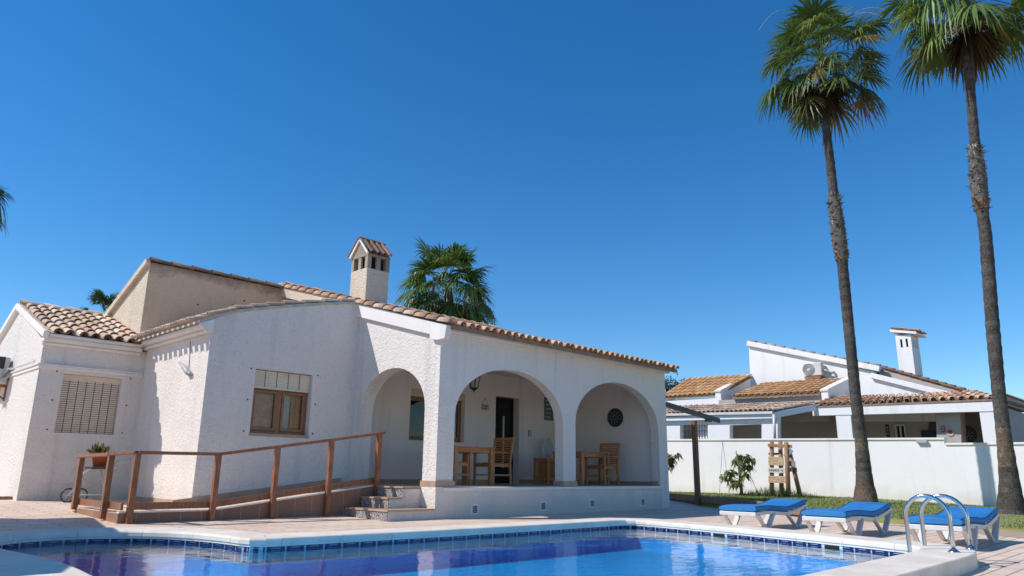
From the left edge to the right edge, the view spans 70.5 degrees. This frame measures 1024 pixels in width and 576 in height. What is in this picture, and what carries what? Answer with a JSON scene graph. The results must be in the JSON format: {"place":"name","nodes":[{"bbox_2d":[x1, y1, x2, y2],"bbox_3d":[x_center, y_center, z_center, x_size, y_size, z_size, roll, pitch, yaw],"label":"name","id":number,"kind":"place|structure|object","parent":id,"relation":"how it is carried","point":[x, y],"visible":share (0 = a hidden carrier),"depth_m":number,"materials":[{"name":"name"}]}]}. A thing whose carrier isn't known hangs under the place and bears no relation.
{"place":"outdoors","nodes":[
{"label":"outdoors","id":0,"kind":"place"},
{"bbox_2d":[0,499,1023,575],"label":"pool deck","id":1,"kind":"structure","parent":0,"point":[1004,556],"depth_m":10.63,"materials":[{"name":"beige stone"}]},
{"bbox_2d":[0,496,12,499],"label":"brick edging","id":2,"kind":"object","parent":1,"relation":"on","point":[6,497],"visible":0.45,"depth_m":12.74,"materials":[{"name":"ceramic"}]},
{"bbox_2d":[60,459,130,501],"bbox_3d":[-7.335,3.424,12.897,0.434,0.780,1.084,-13,-20,43],"label":"planter trolley","id":3,"kind":"object","parent":1,"relation":"on","point":[85,490],"visible":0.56,"depth_m":12.70,"materials":[{"name":"grey metal"}]},
{"bbox_2d":[87,441,113,466],"bbox_3d":[-7.410,2.975,12.981,0.465,0.445,0.494,4,-15,-13],"label":"potted plant","id":4,"kind":"object","parent":3,"relation":"on","point":[99,461],"visible":0.67,"depth_m":12.91,"materials":[{"name":"green plant"}]},
{"bbox_2d":[71,478,373,523],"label":"access ramp","id":5,"kind":"structure","parent":1,"relation":"on","point":[307,505],"depth_m":11.51,"materials":[{"name":"ceramic"}]},
{"bbox_2d":[71,432,385,523],"bbox_3d":[-4.207,2.845,11.233,1.822,1.442,4.791,-32,-35,65],"label":"handrail","id":6,"kind":"object","parent":5,"relation":"on","point":[104,504],"visible":0.95,"depth_m":10.97,"materials":[{"name":"brown wood"}]},
{"bbox_2d":[0,236,678,521],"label":"villa","id":7,"kind":"object","parent":1,"relation":"on","point":[271,364],"visible":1,"depth_m":13.93,"materials":[{"name":"white paint"}]},
{"bbox_2d":[0,356,34,400],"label":"air conditioner","id":8,"kind":"object","parent":7,"relation":"attached to","point":[4,367],"visible":0.99,"depth_m":14.55,"materials":[{"name":"black paint"}]},
{"bbox_2d":[178,341,192,375],"bbox_3d":[-5.863,1.278,12.992,0.630,0.655,0.103,-13,-20,43],"label":"wall lamp","id":9,"kind":"object","parent":7,"relation":"attached to","point":[186,370],"depth_m":12.85,"materials":[{"name":"grey metal"}]},
{"bbox_2d":[250,388,307,434],"bbox_3d":[-4.342,2.280,13.367,0.129,0.836,1.156,-13,-20,43],"label":"window","id":10,"kind":"structure","parent":7,"relation":"in","point":[270,408],"depth_m":13.33,"materials":[{"name":"brown wood"}]},
{"bbox_2d":[409,396,460,441],"bbox_3d":[-1.784,3.006,16.535,0.062,0.976,1.620,-13,-20,43],"label":"window","id":11,"kind":"structure","parent":7,"relation":"in","point":[413,398],"depth_m":16.91,"materials":[{"name":"brown wood"}]},
{"bbox_2d":[453,450,472,484],"bbox_3d":[-1.235,3.401,14.363,0.595,0.984,0.685,-13,-20,43],"label":"armchair","id":12,"kind":"object","parent":7,"relation":"on","point":[469,464],"visible":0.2,"depth_m":14.30,"materials":[{"name":"brown wood"}]},
{"bbox_2d":[453,445,494,484],"bbox_3d":[-1.058,3.612,14.723,0.900,0.752,1.098,-13,-20,43],"label":"table","id":13,"kind":"object","parent":7,"relation":"on","point":[480,450],"visible":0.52,"depth_m":14.72,"materials":[{"name":"brown wood"}]},
{"bbox_2d":[469,375,480,391],"bbox_3d":[-0.806,1.882,15.480,0.290,0.715,0.290,-13,-20,43],"label":"hanging lantern","id":14,"kind":"object","parent":7,"relation":"hanging from","point":[474,384],"visible":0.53,"depth_m":15.37,"materials":[{"name":"black paint"}]},
{"bbox_2d":[481,399,488,410],"bbox_3d":[-0.647,2.810,17.549,0.023,0.304,0.255,-13,-20,43],"label":"hanging sign","id":15,"kind":"object","parent":7,"relation":"hanging from","point":[484,406],"visible":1,"depth_m":17.52,"materials":[{"name":"beige paint"}]},
{"bbox_2d":[473,437,515,484],"bbox_3d":[-0.379,3.665,15.358,0.595,0.984,0.685,-13,-20,43],"label":"armchair","id":16,"kind":"object","parent":7,"relation":"on","point":[496,450],"visible":0.75,"depth_m":15.34,"materials":[{"name":"brown wood"}]},
{"bbox_2d":[494,399,510,482],"bbox_3d":[-0.270,3.795,18.093,0.074,2.080,0.898,-13,-20,43],"label":"door","id":17,"kind":"structure","parent":7,"relation":"in","point":[503,407],"depth_m":18.17,"materials":[{"name":"black glass"}]},
{"bbox_2d":[533,458,554,483],"bbox_3d":[0.845,4.390,17.372,0.464,0.600,0.500,-13,-20,43],"label":"side table","id":18,"kind":"object","parent":7,"relation":"on","point":[546,469],"visible":0.71,"depth_m":17.22,"materials":[{"name":"brown wood"}]},
{"bbox_2d":[542,438,553,457],"bbox_3d":[1.066,4.351,18.260,0.470,1.122,0.439,-13,-20,43],"label":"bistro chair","id":19,"kind":"object","parent":7,"relation":"on","point":[545,448],"visible":0.52,"depth_m":18.47,"materials":[{"name":"plastic"}]},
{"bbox_2d":[544,397,552,420],"bbox_3d":[0.972,3.206,19.175,0.023,0.592,0.343,-13,-20,43],"label":"wall sign","id":20,"kind":"object","parent":7,"relation":"attached to","point":[548,412],"visible":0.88,"depth_m":19.14,"materials":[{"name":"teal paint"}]},
{"bbox_2d":[552,451,609,484],"bbox_3d":[1.669,4.324,17.376,0.900,0.752,1.098,-13,-20,43],"label":"table","id":21,"kind":"object","parent":7,"relation":"on","point":[581,455],"visible":0.73,"depth_m":17.05,"materials":[{"name":"brown wood"}]},
{"bbox_2d":[585,443,620,484],"bbox_3d":[2.200,4.249,17.516,0.595,0.984,0.685,-13,-20,43],"label":"armchair","id":22,"kind":"object","parent":7,"relation":"on","point":[612,456],"visible":0.85,"depth_m":17.48,"materials":[{"name":"brown wood"}]},
{"bbox_2d":[607,408,622,426],"bbox_3d":[2.614,3.289,18.381,0.468,0.468,0.042,-13,-20,43],"label":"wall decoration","id":23,"kind":"object","parent":7,"relation":"attached to","point":[614,417],"visible":1,"depth_m":18.36,"materials":[{"name":"black paint"}]},
{"bbox_2d":[666,402,719,422],"bbox_3d":[4.629,3.274,19.370,0.090,0.477,3.625,-13,-20,43],"label":"awning arm","id":24,"kind":"object","parent":7,"relation":"attached to","point":[708,418],"visible":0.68,"depth_m":19.58},
{"bbox_2d":[0,518,977,575],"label":"swimming pool","id":25,"kind":"structure","parent":1,"relation":"in","point":[932,559],"depth_m":7.67,"materials":[{"name":"liquid"}]},
{"bbox_2d":[1,527,894,575],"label":"water","id":26,"kind":"structure","parent":25,"relation":"in","point":[610,539],"depth_m":7.36,"materials":[{"name":"blue liquid"}]},
{"bbox_2d":[904,494,976,552],"bbox_3d":[4.015,2.416,6.871,0.578,0.900,0.577,-13,-20,43],"label":"pool ladder","id":27,"kind":"object","parent":25,"relation":"on","point":[929,497],"visible":0.91,"depth_m":6.86,"materials":[{"name":"metal"}]},
{"bbox_2d":[691,420,700,504],"bbox_3d":[4.737,4.481,18.628,0.120,2.124,0.120,-13,-20,43],"label":"wooden post","id":28,"kind":"object","parent":1,"relation":"on","point":[696,468],"visible":1,"depth_m":18.58,"materials":[{"name":"brown wood"}]},
{"bbox_2d":[669,493,811,514],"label":"lawn kerb","id":29,"kind":"structure","parent":1,"relation":"on","point":[711,500],"depth_m":17.76,"materials":[{"name":"concrete"}]},
{"bbox_2d":[719,498,807,527],"bbox_3d":[3.940,3.501,11.247,0.615,0.423,1.840,-13,-20,43],"label":"sun lounger","id":30,"kind":"object","parent":1,"relation":"on","point":[771,508],"visible":0.98,"depth_m":10.93,"materials":[{"name":"blue fabric"}]},
{"bbox_2d":[801,501,892,535],"bbox_3d":[4.716,3.223,10.113,0.615,0.423,1.840,-13,-20,43],"label":"sun lounger","id":31,"kind":"object","parent":1,"relation":"on","point":[849,512],"visible":0.92,"depth_m":9.79,"materials":[{"name":"blue fabric"}]},
{"bbox_2d":[908,506,999,547],"bbox_3d":[5.397,2.898,8.799,0.615,0.423,1.840,-13,-20,43],"label":"sun lounger","id":32,"kind":"object","parent":1,"relation":"on","point":[979,517],"visible":0.73,"depth_m":8.50,"materials":[{"name":"blue fabric"}]},
{"bbox_2d":[0,0,1023,412],"label":"sky","id":33,"kind":"structure","parent":0,"point":[625,194],"materials":[{"name":"blue"}]},
{"bbox_2d":[665,327,1023,442],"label":"neighbour house","id":34,"kind":"structure","parent":0,"point":[774,394],"depth_m":27.72,"materials":[{"name":"white paint"}]},
{"bbox_2d":[803,362,834,379],"bbox_3d":[12.905,3.489,30.465,1.219,0.678,0.450,-13,-20,43],"label":"air conditioner","id":35,"kind":"object","parent":34,"relation":"attached to","point":[813,370],"visible":1,"depth_m":30.43,"materials":[{"name":"grey plastic"}]},
{"bbox_2d":[885,424,889,436],"bbox_3d":[14.146,5.382,27.272,0.118,0.477,0.031,-13,-20,43],"label":"wall picture","id":36,"kind":"object","parent":34,"relation":"attached to","point":[887,430],"depth_m":27.26,"materials":[{"name":"black paint"}]},
{"bbox_2d":[894,424,906,437],"bbox_3d":[14.467,5.391,26.927,0.370,0.634,0.055,-13,-20,43],"label":"terrace window","id":37,"kind":"structure","parent":34,"relation":"attached to","point":[900,431],"depth_m":26.94,"materials":[{"name":"white plastic"}]},
{"bbox_2d":[921,430,936,437],"bbox_3d":[15.112,5.382,26.238,0.488,0.447,0.070,-13,-20,43],"label":"television","id":38,"kind":"object","parent":34,"relation":"attached to","point":[928,433],"visible":0.56,"depth_m":26.23,"materials":[{"name":"black paint"}]},
{"bbox_2d":[946,429,954,435],"bbox_3d":[14.279,4.708,23.591,0.237,0.237,0.030,-13,-20,43],"label":"wall plaque","id":39,"kind":"object","parent":34,"relation":"attached to","point":[950,432],"depth_m":23.58,"materials":[{"name":"white ceramic"}]},
{"bbox_2d":[966,426,976,442],"bbox_3d":[16.424,5.296,26.148,0.598,0.598,0.042,-13,-20,43],"label":"dartboard","id":40,"kind":"object","parent":34,"relation":"attached to","point":[971,435],"visible":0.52,"depth_m":26.05,"materials":[{"name":"black paint"}]},
{"bbox_2d":[669,491,1023,530],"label":"lawn","id":41,"kind":"structure","parent":0,"point":[901,521],"depth_m":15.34,"materials":[{"name":"plant"}]},
{"bbox_2d":[668,453,683,472],"bbox_3d":[5.053,5.844,22.771,0.613,1.311,0.599,7,-15,-22],"label":"shrub","id":42,"kind":"object","parent":41,"relation":"on","point":[671,462],"visible":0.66,"depth_m":22.78,"materials":[{"name":"green plant"}]},
{"bbox_2d":[719,442,729,493],"bbox_3d":[6.620,5.561,22.476,0.259,1.615,1.288,-6,-16,23],"label":"guy wire","id":43,"kind":"object","parent":41,"relation":"on","point":[721,463],"visible":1,"depth_m":22.71,"materials":[{"name":"grey metal"}]},
{"bbox_2d":[719,451,755,494],"bbox_3d":[6.670,5.542,21.494,1.370,1.394,1.000,-13,-20,43],"label":"sapling","id":44,"kind":"object","parent":41,"relation":"on","point":[739,460],"visible":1,"depth_m":21.40,"materials":[{"name":"green plant"}]},
{"bbox_2d":[732,485,824,497],"bbox_3d":[7.583,5.747,20.642,2.580,0.397,0.852,-13,-20,43],"label":"grass clump","id":45,"kind":"object","parent":41,"relation":"on","point":[777,493],"visible":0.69,"depth_m":20.55,"materials":[{"name":"green plant"}]},
{"bbox_2d":[768,442,801,496],"bbox_3d":[7.792,5.231,20.810,0.900,1.614,0.447,-13,-20,43],"label":"sign stand","id":46,"kind":"object","parent":41,"relation":"on","point":[781,479],"visible":0.98,"depth_m":20.74,"materials":[{"name":"brown wood"}]},
{"bbox_2d":[752,0,903,501],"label":"palm tree","id":47,"kind":"object","parent":41,"relation":"on","point":[822,102],"visible":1,"depth_m":20.18,"materials":[{"name":"green plant"}]},
{"bbox_2d":[871,0,1023,514],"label":"palm tree","id":48,"kind":"object","parent":41,"relation":"on","point":[973,44],"visible":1,"depth_m":17.48,"materials":[{"name":"green plant"}]},
{"bbox_2d":[893,523,1023,537],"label":"path","id":49,"kind":"structure","parent":0,"point":[1013,533],"depth_m":10.69,"materials":[{"name":"beige stone"}]},
{"bbox_3d":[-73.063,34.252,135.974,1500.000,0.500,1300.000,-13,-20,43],"label":"ground","id":50,"kind":"structure","parent":0,"visible":0},
{"bbox_2d":[0,185,13,237],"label":"palm tree","id":51,"kind":"object","parent":50,"relation":"on","point":[2,192],"visible":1,"depth_m":18.91,"materials":[{"name":"green plant"}]},
{"bbox_2d":[80,288,118,312],"bbox_3d":[-15.499,3.415,26.901,2.459,7.041,2.277,6,-15,-20],"label":"palm tree","id":52,"kind":"object","parent":50,"relation":"on","point":[99,296],"visible":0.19,"depth_m":27.22,"materials":[{"name":"green plant"}]},
{"bbox_2d":[394,237,498,325],"bbox_3d":[-2.891,2.962,31.328,4.953,10.405,4.762,3,-14,-8],"label":"palm tree","id":53,"kind":"object","parent":50,"relation":"on","point":[457,255],"visible":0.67,"depth_m":31.11,"materials":[{"name":"green plant"}]},
{"bbox_2d":[665,373,683,399],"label":"bushy tree","id":54,"kind":"object","parent":50,"relation":"on","point":[668,387],"visible":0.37,"depth_m":45.59,"materials":[{"name":"green plant"}]},
{"bbox_2d":[667,438,1023,506],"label":"boundary wall","id":55,"kind":"structure","parent":50,"relation":"on","point":[905,469],"depth_m":20.78,"materials":[{"name":"white paint"}]},
{"bbox_2d":[916,440,927,442],"bbox_3d":[11.224,4.209,19.822,0.260,0.080,0.098,-13,-20,43],"label":"wall light","id":56,"kind":"object","parent":55,"relation":"attached to","point":[921,441],"visible":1,"depth_m":19.78,"materials":[{"name":"grey plastic"}]}
]}

